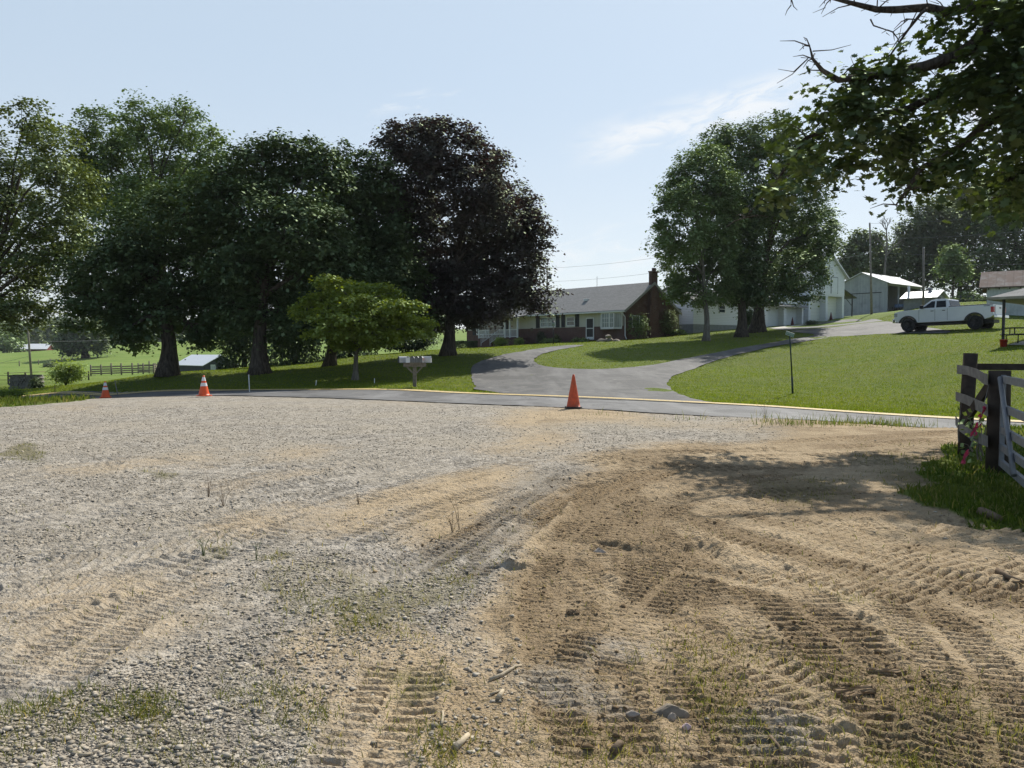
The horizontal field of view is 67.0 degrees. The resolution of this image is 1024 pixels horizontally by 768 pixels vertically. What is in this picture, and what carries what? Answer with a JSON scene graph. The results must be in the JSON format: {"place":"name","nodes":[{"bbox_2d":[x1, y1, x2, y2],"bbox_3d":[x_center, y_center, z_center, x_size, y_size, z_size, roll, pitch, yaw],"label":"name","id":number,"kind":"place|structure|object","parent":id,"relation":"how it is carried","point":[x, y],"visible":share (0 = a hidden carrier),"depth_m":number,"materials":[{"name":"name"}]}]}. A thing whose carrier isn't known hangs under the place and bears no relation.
{"place":"outdoors","nodes":[
{"label":"outdoors","id":0,"kind":"place"},
{"bbox_2d":[0,405,1022,767],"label":"gravel","id":1,"kind":"structure","parent":0,"point":[70,747],"depth_m":3.91,"materials":[{"name":"gravel"}]},
{"bbox_2d":[0,297,1023,767],"bbox_3d":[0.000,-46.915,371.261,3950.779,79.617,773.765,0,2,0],"label":"ground","id":2,"kind":"structure","parent":0,"point":[438,475],"depth_m":6.02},
{"bbox_2d":[0,386,27,397],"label":"weed clump","id":3,"kind":"object","parent":2,"relation":"on","point":[4,392],"visible":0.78,"depth_m":39.87,"materials":[{"name":"green plant"}]},
{"bbox_2d":[0,323,30,352],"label":"field edge trees","id":4,"kind":"object","parent":2,"relation":"on","point":[10,344],"visible":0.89,"depth_m":398.97,"materials":[{"name":"green plant"}]},
{"bbox_2d":[4,371,44,388],"bbox_3d":[-36.535,-0.266,58.137,2.451,1.336,1.150,0,2,-4],"label":"woodpile","id":5,"kind":"object","parent":2,"relation":"on","point":[23,381],"visible":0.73,"depth_m":57.75,"materials":[{"name":"grey wood"}]},
{"bbox_2d":[26,316,32,374],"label":"utility pole","id":6,"kind":"object","parent":2,"relation":"on","point":[29,353],"visible":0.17,"depth_m":94.84,"materials":[{"name":"brown wood"}]},
{"bbox_2d":[11,344,52,352],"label":"red barn","id":7,"kind":"structure","parent":2,"relation":"on","point":[38,347],"depth_m":422.82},
{"bbox_2d":[28,376,44,388],"bbox_3d":[-34.538,-0.067,56.020,1.479,1.002,1.397,0,2,0],"label":"weed clump","id":8,"kind":"object","parent":2,"relation":"on","point":[36,383],"visible":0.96,"depth_m":55.82,"materials":[{"name":"green plant"}]},
{"bbox_2d":[0,371,95,383],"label":"wire fence","id":9,"kind":"object","parent":2,"relation":"on","point":[43,375],"visible":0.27,"depth_m":91.03,"materials":[{"name":"grey metal"}]},
{"bbox_2d":[41,360,58,366],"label":"shrub","id":10,"kind":"object","parent":2,"relation":"on","point":[47,365],"visible":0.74,"depth_m":238.88,"materials":[{"name":"green plant"}]},
{"bbox_2d":[0,94,122,338],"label":"shade tree","id":11,"kind":"object","parent":2,"relation":"on","point":[11,310],"visible":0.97,"depth_m":45.45,"materials":[{"name":"green plant"}]},
{"bbox_2d":[45,359,91,385],"bbox_3d":[-33.483,-0.889,57.928,3.195,2.322,3.233,0,2,0],"label":"wild bush","id":12,"kind":"object","parent":2,"relation":"on","point":[67,375],"visible":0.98,"depth_m":57.93,"materials":[{"name":"green plant"}]},
{"bbox_2d":[45,317,114,358],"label":"pasture tree","id":13,"kind":"object","parent":2,"relation":"on","point":[68,344],"visible":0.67,"depth_m":285.05,"materials":[{"name":"green plant"}]},
{"bbox_2d":[90,362,157,375],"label":"corral fence","id":14,"kind":"object","parent":2,"relation":"on","point":[143,370],"visible":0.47,"depth_m":121.93,"materials":[{"name":"brown wood"}]},
{"bbox_2d":[35,177,248,376],"bbox_3d":[-20.506,-5.949,44.200,14.283,11.315,9.595,0,2,0],"label":"maple tree","id":15,"kind":"object","parent":2,"relation":"on","point":[143,279],"visible":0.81,"depth_m":42.76,"materials":[{"name":"green plant"}]},
{"bbox_2d":[51,86,240,270],"bbox_3d":[-29.493,-12.410,63.279,13.704,24.124,16.856,-2,3,-39],"label":"poplar tree","id":16,"kind":"object","parent":2,"relation":"on","point":[179,168],"visible":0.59,"depth_m":62.80,"materials":[{"name":"green plant"}]},
{"bbox_2d":[196,375,211,395],"bbox_3d":[-11.044,0.061,27.731,0.440,0.740,0.440,0,2,38],"label":"traffic cone","id":17,"kind":"object","parent":2,"relation":"on","point":[203,390],"visible":1,"depth_m":27.63,"materials":[{"name":"orange plastic"}]},
{"bbox_2d":[179,355,238,371],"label":"barn","id":18,"kind":"structure","parent":2,"relation":"on","point":[196,362],"depth_m":149.31,"materials":[{"name":"white metal"}]},
{"bbox_2d":[0,312,455,347],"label":"woods","id":19,"kind":"object","parent":2,"relation":"on","point":[41,337],"visible":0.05,"depth_m":509.19,"materials":[{"name":"green plant"}]},
{"bbox_2d":[214,318,272,368],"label":"evergreen tree","id":20,"kind":"object","parent":2,"relation":"on","point":[235,351],"visible":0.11,"depth_m":58.87,"materials":[{"name":"green plant"}]},
{"bbox_2d":[170,127,385,374],"bbox_3d":[-12.195,-7.258,42.245,11.318,13.726,10.208,1,3,27],"label":"maple tree","id":21,"kind":"object","parent":2,"relation":"on","point":[268,239],"visible":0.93,"depth_m":40.98,"materials":[{"name":"green plant"}]},
{"bbox_2d":[268,269,324,365],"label":"evergreen tree","id":22,"kind":"object","parent":2,"relation":"on","point":[294,356],"visible":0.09,"depth_m":55.06,"materials":[{"name":"green plant"}]},
{"bbox_2d":[323,279,377,358],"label":"evergreen tree","id":23,"kind":"object","parent":2,"relation":"on","point":[350,354],"visible":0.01,"depth_m":59.28,"materials":[{"name":"green plant"}]},
{"bbox_2d":[286,273,441,379],"bbox_3d":[-7.400,-2.671,37.469,7.665,5.344,6.674,0,2,0],"label":"ornamental tree","id":24,"kind":"object","parent":2,"relation":"on","point":[351,304],"visible":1,"depth_m":36.57,"materials":[{"name":"green plant"}]},
{"bbox_2d":[299,136,445,366],"bbox_3d":[-8.856,-7.730,46.380,10.133,13.770,8.881,0,2,0],"label":"maple tree","id":25,"kind":"object","parent":2,"relation":"on","point":[388,238],"visible":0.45,"depth_m":44.92,"materials":[{"name":"green plant"}]},
{"bbox_2d":[381,336,442,352],"bbox_3d":[-7.785,-3.360,60.288,5.164,2.026,4.825,0,2,0],"label":"shrub","id":26,"kind":"object","parent":2,"relation":"on","point":[417,346],"visible":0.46,"depth_m":59.39,"materials":[{"name":"green plant"}]},
{"bbox_2d":[403,362,425,386],"bbox_3d":[-4.079,-0.234,32.501,0.940,1.340,0.275,0,2,-4],"label":"mailbox post","id":27,"kind":"object","parent":2,"relation":"on","point":[414,366],"visible":0.86,"depth_m":32.43,"materials":[{"name":"grey wood"}]},
{"bbox_2d":[398,356,406,362],"bbox_3d":[-4.612,-1.032,32.513,0.370,0.268,0.173,-1,3,-22],"label":"mailbox","id":28,"kind":"object","parent":27,"relation":"on","point":[401,359],"visible":0.88,"depth_m":32.44,"materials":[{"name":"grey metal"}]},
{"bbox_2d":[423,356,431,362],"bbox_3d":[-3.566,-1.035,32.578,0.380,0.268,0.173,0,2,9],"label":"mailbox","id":29,"kind":"object","parent":27,"relation":"on","point":[427,359],"visible":0.98,"depth_m":32.50,"materials":[{"name":"grey metal"}]},
{"bbox_2d":[451,732,469,750],"bbox_3d":[-0.205,1.456,3.156,0.031,0.031,0.129,1,3,24],"label":"stick","id":30,"kind":"object","parent":2,"relation":"on","point":[459,743],"visible":0.93,"depth_m":3.13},
{"bbox_2d":[359,113,573,355],"bbox_3d":[-2.587,-9.183,48.112,12.135,15.218,13.006,-2,3,-39],"label":"purple maple","id":31,"kind":"object","parent":2,"relation":"on","point":[487,206],"visible":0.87,"depth_m":46.17,"materials":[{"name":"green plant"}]},
{"bbox_2d":[456,341,477,348],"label":"hedge","id":32,"kind":"object","parent":2,"relation":"on","point":[459,344],"visible":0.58,"depth_m":90.07,"materials":[{"name":"green plant"}]},
{"bbox_2d":[495,689,503,700],"bbox_3d":[-0.056,1.438,3.579,0.028,0.030,0.073,1,2,14],"label":"stick","id":33,"kind":"object","parent":2,"relation":"on","point":[499,695],"visible":1,"depth_m":3.56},
{"bbox_2d":[492,334,511,346],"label":"shrub","id":34,"kind":"object","parent":2,"relation":"on","point":[500,341],"visible":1,"depth_m":82.75,"materials":[{"name":"green plant"}]},
{"bbox_2d":[488,664,521,680],"bbox_3d":[-0.027,1.427,3.836,0.024,0.027,0.237,2,3,43],"label":"stick","id":35,"kind":"object","parent":2,"relation":"on","point":[497,676],"visible":1,"depth_m":3.81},
{"bbox_2d":[1,301,1023,419],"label":"lawn grass","id":36,"kind":"structure","parent":2,"relation":"on","point":[807,398],"depth_m":37.74,"materials":[{"name":"plant"}]},
{"bbox_2d":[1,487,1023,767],"bbox_3d":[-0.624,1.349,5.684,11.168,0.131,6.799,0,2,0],"label":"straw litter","id":37,"kind":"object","parent":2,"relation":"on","point":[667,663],"visible":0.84,"depth_m":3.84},
{"bbox_2d":[2,454,1023,767],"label":"soil crumbs","id":38,"kind":"object","parent":2,"relation":"on","point":[852,668],"visible":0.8,"depth_m":3.90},
{"bbox_2d":[512,337,525,344],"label":"shrub","id":39,"kind":"object","parent":2,"relation":"on","point":[518,341],"visible":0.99,"depth_m":81.85,"materials":[{"name":"green plant"}]},
{"bbox_2d":[534,331,545,343],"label":"shrub","id":40,"kind":"object","parent":2,"relation":"on","point":[541,336],"visible":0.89,"depth_m":81.64,"materials":[{"name":"green plant"}]},
{"bbox_2d":[539,338,562,343],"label":"garden plants","id":41,"kind":"object","parent":2,"relation":"on","point":[548,340],"visible":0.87,"depth_m":79.57,"materials":[{"name":"green plant"}]},
{"bbox_2d":[566,609,579,614],"bbox_3d":[0.375,1.406,4.757,0.086,0.037,0.047,4,1,0],"label":"clay slab","id":42,"kind":"object","parent":2,"relation":"on","point":[570,611],"depth_m":4.74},
{"bbox_2d":[565,374,581,407],"bbox_3d":[1.735,0.199,21.827,0.437,0.940,0.437,0,2,-7],"label":"traffic cone","id":43,"kind":"object","parent":2,"relation":"on","point":[573,400],"visible":1,"depth_m":21.73,"materials":[{"name":"orange plastic"}]},
{"bbox_2d":[467,268,681,347],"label":"ranch house","id":44,"kind":"structure","parent":2,"relation":"on","point":[596,313],"depth_m":79.11,"materials":[{"name":"brick"}]},
{"bbox_2d":[476,321,503,334],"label":"window","id":45,"kind":"structure","parent":44,"relation":"in","point":[500,328],"depth_m":88.83,"materials":[{"name":"glass"}]},
{"bbox_2d":[540,317,555,327],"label":"window","id":46,"kind":"structure","parent":44,"relation":"in","point":[544,322],"depth_m":82.56,"materials":[{"name":"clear glass"}]},
{"bbox_2d":[566,316,574,325],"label":"window","id":47,"kind":"structure","parent":44,"relation":"in","point":[570,321],"depth_m":80.06,"materials":[{"name":"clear glass"}]},
{"bbox_2d":[586,317,593,339],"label":"door","id":48,"kind":"structure","parent":44,"relation":"in","point":[589,321],"depth_m":78.09,"materials":[{"name":"black paint"}]},
{"bbox_2d":[600,312,621,328],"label":"bay window","id":49,"kind":"structure","parent":44,"relation":"in","point":[611,320],"depth_m":75.43,"materials":[{"name":"white glass"}]},
{"bbox_2d":[571,337,588,341],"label":"garden plants","id":50,"kind":"object","parent":2,"relation":"on","point":[578,339],"visible":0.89,"depth_m":77.13,"materials":[{"name":"green plant"}]},
{"bbox_2d":[609,739,626,755],"bbox_3d":[0.436,1.468,3.133,0.034,0.058,0.126,2,3,34],"label":"rock","id":51,"kind":"object","parent":2,"relation":"on","point":[617,745],"visible":0.91,"depth_m":3.09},
{"bbox_2d":[626,710,640,716],"bbox_3d":[0.535,1.455,3.414,0.066,0.032,0.035,0,2,0],"label":"rock","id":52,"kind":"object","parent":2,"relation":"on","point":[631,713],"visible":1,"depth_m":3.40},
{"bbox_2d":[626,313,651,338],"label":"shrub","id":53,"kind":"object","parent":2,"relation":"on","point":[639,329],"visible":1,"depth_m":73.99,"materials":[{"name":"green plant"}]},
{"bbox_2d":[659,306,680,336],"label":"shrub","id":54,"kind":"object","parent":2,"relation":"on","point":[669,326],"visible":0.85,"depth_m":78.47,"materials":[{"name":"green plant"}]},
{"bbox_2d":[651,703,689,718],"bbox_3d":[0.703,1.460,3.433,0.171,0.082,0.084,0,2,0],"label":"rock","id":55,"kind":"object","parent":2,"relation":"on","point":[666,710],"visible":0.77,"depth_m":3.41,"materials":[{"name":"grey stone"}]},
{"bbox_2d":[667,712,676,720],"bbox_3d":[0.701,1.462,3.390,0.045,0.049,0.030,-1,3,-29],"label":"rock","id":56,"kind":"object","parent":2,"relation":"on","point":[671,716],"visible":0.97,"depth_m":3.38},
{"bbox_2d":[668,327,686,335],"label":"garden plants","id":57,"kind":"object","parent":2,"relation":"on","point":[678,332],"visible":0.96,"depth_m":79.53,"materials":[{"name":"green plant"}]},
{"bbox_2d":[639,137,756,340],"bbox_3d":[14.632,-11.736,62.251,8.571,16.919,12.233,2,3,44],"label":"yard tree","id":58,"kind":"object","parent":2,"relation":"on","point":[687,197],"visible":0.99,"depth_m":61.47,"materials":[{"name":"green leaves"},{"name":"bark"}]},
{"bbox_2d":[736,671,749,679],"bbox_3d":[1.138,1.449,3.821,0.072,0.065,0.071,0,2,0],"label":"rock","id":59,"kind":"object","parent":2,"relation":"on","point":[742,674],"visible":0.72,"depth_m":3.80,"materials":[{"name":"stone"}]},
{"bbox_2d":[733,307,753,327],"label":"shrub","id":60,"kind":"object","parent":2,"relation":"on","point":[749,314],"visible":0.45,"depth_m":77.43,"materials":[{"name":"green plant"}]},
{"bbox_2d":[710,181,779,337],"bbox_3d":[19.233,-10.394,65.123,6.783,13.311,7.160,0,2,0],"label":"yard tree","id":61,"kind":"object","parent":2,"relation":"on","point":[756,253],"visible":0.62,"depth_m":64.37,"materials":[{"name":"green plant"}]},
{"bbox_2d":[574,408,937,427],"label":"roadside tufts","id":62,"kind":"object","parent":2,"relation":"on","point":[876,422],"visible":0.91,"depth_m":16.98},
{"bbox_2d":[664,250,856,332],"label":"garage building","id":63,"kind":"structure","parent":2,"relation":"on","point":[836,293],"depth_m":93.69,"materials":[{"name":"white"}]},
{"bbox_2d":[718,305,725,313],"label":"window","id":64,"kind":"structure","parent":63,"relation":"in","point":[720,309],"depth_m":85.08,"materials":[{"name":"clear glass"}]},
{"bbox_2d":[768,306,777,326],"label":"overhead door","id":65,"kind":"structure","parent":63,"relation":"in","point":[773,313],"depth_m":91.74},
{"bbox_2d":[786,307,796,324],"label":"overhead door","id":66,"kind":"structure","parent":63,"relation":"in","point":[791,311],"depth_m":93.83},
{"bbox_2d":[810,296,819,320],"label":"overhead door","id":67,"kind":"structure","parent":63,"relation":"in","point":[815,310],"depth_m":96.88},
{"bbox_2d":[828,297,835,318],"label":"overhead door","id":68,"kind":"structure","parent":63,"relation":"in","point":[831,300],"depth_m":99.03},
{"bbox_2d":[831,277,837,293],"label":"loft door","id":69,"kind":"structure","parent":63,"relation":"in","point":[834,288],"depth_m":97.64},
{"bbox_2d":[692,110,850,332],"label":"yard tree","id":70,"kind":"object","parent":2,"relation":"on","point":[800,251],"visible":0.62,"depth_m":67.34,"materials":[{"name":"green plant"}]},
{"bbox_2d":[768,734,782,755],"bbox_3d":[1.079,1.478,3.159,0.015,0.041,0.117,0,2,-7],"label":"stick","id":71,"kind":"object","parent":2,"relation":"on","point":[776,743],"visible":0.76,"depth_m":3.15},
{"bbox_2d":[786,331,793,393],"bbox_3d":[10.828,-0.733,29.996,0.217,2.667,0.423,-1,3,-30],"label":"street sign","id":72,"kind":"object","parent":2,"relation":"on","point":[790,334],"visible":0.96,"depth_m":29.97,"materials":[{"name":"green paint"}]},
{"bbox_2d":[804,320,817,324],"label":"shrub","id":73,"kind":"object","parent":2,"relation":"on","point":[811,322],"visible":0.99,"depth_m":91.34,"materials":[{"name":"green plant"}]},
{"bbox_2d":[840,689,862,702],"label":"rock","id":74,"kind":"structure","parent":2,"relation":"on","point":[846,696],"depth_m":3.57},
{"bbox_2d":[832,684,876,695],"bbox_3d":[1.610,1.445,3.638,0.206,0.037,0.048,-4,8,-6],"label":"clay slab","id":75,"kind":"object","parent":2,"relation":"on","point":[867,689],"depth_m":3.63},
{"bbox_2d":[836,227,896,277],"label":"woodland tree","id":76,"kind":"object","parent":2,"relation":"on","point":[855,246],"visible":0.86,"depth_m":147.01,"materials":[{"name":"green plant"}]},
{"bbox_2d":[869,223,872,313],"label":"utility pole","id":77,"kind":"object","parent":2,"relation":"on","point":[871,299],"visible":0.96,"depth_m":99.39,"materials":[{"name":"brown wood"}]},
{"bbox_2d":[723,0,1023,237],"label":"oak tree","id":78,"kind":"object","parent":2,"relation":"on","point":[983,87],"visible":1,"depth_m":14.09,"materials":[{"name":"green plant"}]},
{"bbox_2d":[844,272,925,316],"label":"open barn","id":79,"kind":"structure","parent":2,"relation":"on","point":[888,292],"depth_m":127.82,"materials":[{"name":"metal"}]},
{"bbox_2d":[847,293,879,313],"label":"sliding door","id":80,"kind":"structure","parent":79,"relation":"in","point":[859,306],"depth_m":127.34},
{"bbox_2d":[866,667,906,675],"bbox_3d":[1.881,1.449,3.887,0.191,0.037,0.048,-1,4,6],"label":"clay slab","id":81,"kind":"object","parent":2,"relation":"on","point":[885,671],"depth_m":3.88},
{"bbox_2d":[875,216,902,275],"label":"dead tree","id":82,"kind":"object","parent":2,"relation":"on","point":[886,253],"visible":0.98,"depth_m":139.05,"materials":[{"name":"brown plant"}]},
{"bbox_2d":[864,236,918,278],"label":"woodland tree","id":83,"kind":"object","parent":2,"relation":"on","point":[896,262],"visible":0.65,"depth_m":151.77,"materials":[{"name":"green plant"}]},
{"bbox_2d":[892,304,903,310],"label":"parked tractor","id":84,"kind":"object","parent":2,"relation":"on","point":[896,307],"visible":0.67,"depth_m":125.19,"materials":[{"name":"paint"}]},
{"bbox_2d":[922,247,924,305],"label":"utility pole","id":85,"kind":"object","parent":2,"relation":"on","point":[923,276],"visible":0.92,"depth_m":76.56,"materials":[{"name":"brown wood"}]},
{"bbox_2d":[900,286,949,310],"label":"pump house","id":86,"kind":"structure","parent":2,"relation":"on","point":[912,300],"depth_m":81.85,"materials":[{"name":"metal"}]},
{"bbox_2d":[885,189,973,290],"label":"woodland tree","id":87,"kind":"object","parent":2,"relation":"on","point":[914,241],"visible":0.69,"depth_m":155.53,"materials":[{"name":"green plant"}]},
{"bbox_2d":[928,241,980,297],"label":"woodland tree","id":88,"kind":"object","parent":2,"relation":"on","point":[952,255],"visible":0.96,"depth_m":123.75,"materials":[{"name":"green plant"}]},
{"bbox_2d":[954,290,983,298],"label":"shrub","id":89,"kind":"object","parent":2,"relation":"on","point":[967,296],"visible":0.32,"depth_m":118.98,"materials":[{"name":"green plant"}]},
{"bbox_2d":[951,297,986,301],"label":"brush row","id":90,"kind":"object","parent":2,"relation":"on","point":[968,300],"visible":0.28,"depth_m":111.21,"materials":[{"name":"green plant"}]},
{"bbox_2d":[929,179,1010,297],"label":"woodland tree","id":91,"kind":"object","parent":2,"relation":"on","point":[966,287],"visible":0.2,"depth_m":161.37,"materials":[{"name":"green plant"}]},
{"bbox_2d":[955,353,1023,472],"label":"paddock fence","id":92,"kind":"object","parent":2,"relation":"on","point":[969,368],"visible":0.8,"depth_m":10.75,"materials":[{"name":"brown wood"}]},
{"bbox_2d":[957,403,985,462],"bbox_3d":[6.399,0.670,10.712,0.631,0.807,0.381,0,2,0],"label":"vine","id":93,"kind":"object","parent":92,"relation":"attached to","point":[979,446],"visible":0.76,"depth_m":10.74,"materials":[{"name":"green plant"}]},
{"bbox_2d":[961,385,988,463],"bbox_3d":[6.142,0.536,10.289,0.325,1.076,0.172,0,2,10],"label":"flagging tape","id":94,"kind":"object","parent":92,"relation":"attached to","point":[967,452],"visible":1,"depth_m":10.26,"materials":[{"name":"plastic"}]},
{"bbox_2d":[997,375,1023,486],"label":"farm gate","id":95,"kind":"structure","parent":92,"relation":"attached to","point":[1008,434],"depth_m":9.33,"materials":[{"name":"metal"}]},
{"bbox_2d":[976,507,1002,520],"bbox_3d":[4.559,1.244,7.377,0.100,0.100,0.266,0,2,-8],"label":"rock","id":96,"kind":"object","parent":2,"relation":"on","point":[988,513],"visible":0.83,"depth_m":7.38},
{"bbox_2d":[965,164,1023,294],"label":"woodland tree","id":97,"kind":"object","parent":2,"relation":"on","point":[1014,249],"visible":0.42,"depth_m":146.24,"materials":[{"name":"green plant"}]},
{"bbox_2d":[979,270,1023,315],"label":"board shed","id":98,"kind":"structure","parent":2,"relation":"on","point":[995,283],"depth_m":69.39,"materials":[{"name":"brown wood"}]},
{"bbox_2d":[999,339,1007,346],"bbox_3d":[23.665,-1.958,37.246,0.350,0.375,0.356,0,2,0],"label":"bucket","id":99,"kind":"object","parent":2,"relation":"on","point":[1003,342],"visible":0.95,"depth_m":37.13,"materials":[{"name":"red plastic"}]},
{"bbox_2d":[994,568,1023,584],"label":"stick","id":100,"kind":"object","parent":2,"relation":"on","point":[998,571],"visible":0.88,"depth_m":5.49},
{"bbox_2d":[1009,341,1023,344],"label":"pavilion slab","id":101,"kind":"structure","parent":2,"relation":"on","point":[1021,343],"depth_m":37.36,"materials":[{"name":"concrete"}]},
{"bbox_2d":[987,288,1023,338],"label":"picnic pavilion","id":102,"kind":"structure","parent":101,"relation":"on","point":[1015,297],"depth_m":37.81,"materials":[{"name":"metal"}]},
{"bbox_2d":[1000,327,1023,342],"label":"picnic table","id":103,"kind":"object","parent":101,"relation":"on","point":[1010,328],"visible":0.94,"depth_m":36.89,"materials":[{"name":"brown wood"}]},
{"bbox_2d":[0,440,1023,767],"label":"sparse grass","id":104,"kind":"structure","parent":0,"point":[254,702],"depth_m":3.51,"materials":[{"name":"plant"}]},
{"bbox_2d":[0,392,1023,529],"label":"verge grass","id":105,"kind":"structure","parent":0,"point":[926,497],"depth_m":8.94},
{"bbox_2d":[0,0,1023,328],"label":"sky","id":106,"kind":"structure","parent":0,"point":[595,100],"materials":[{"name":"blue"}]},
{"bbox_2d":[23,388,1023,427],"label":"road","id":107,"kind":"structure","parent":0,"point":[711,408],"depth_m":24.75,"materials":[{"name":"asphalt"}]},
{"bbox_2d":[99,381,110,397],"bbox_3d":[-17.884,0.241,34.032,0.431,0.720,0.431,-1,4,-17],"label":"traffic cone","id":108,"kind":"object","parent":107,"relation":"on","point":[105,393],"visible":1,"depth_m":33.94,"materials":[{"name":"orange plastic"}]},
{"bbox_2d":[471,319,949,402],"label":"driveway","id":109,"kind":"structure","parent":0,"point":[522,372],"depth_m":39.92,"materials":[{"name":"asphalt"}]},
{"bbox_2d":[892,299,1008,331],"bbox_3d":[29.972,-4.727,53.117,2.599,2.173,6.689,-2,2,-39],"label":"pickup truck","id":110,"kind":"object","parent":109,"relation":"on","point":[936,312],"visible":0.99,"depth_m":52.33,"materials":[{"name":"white paint"}]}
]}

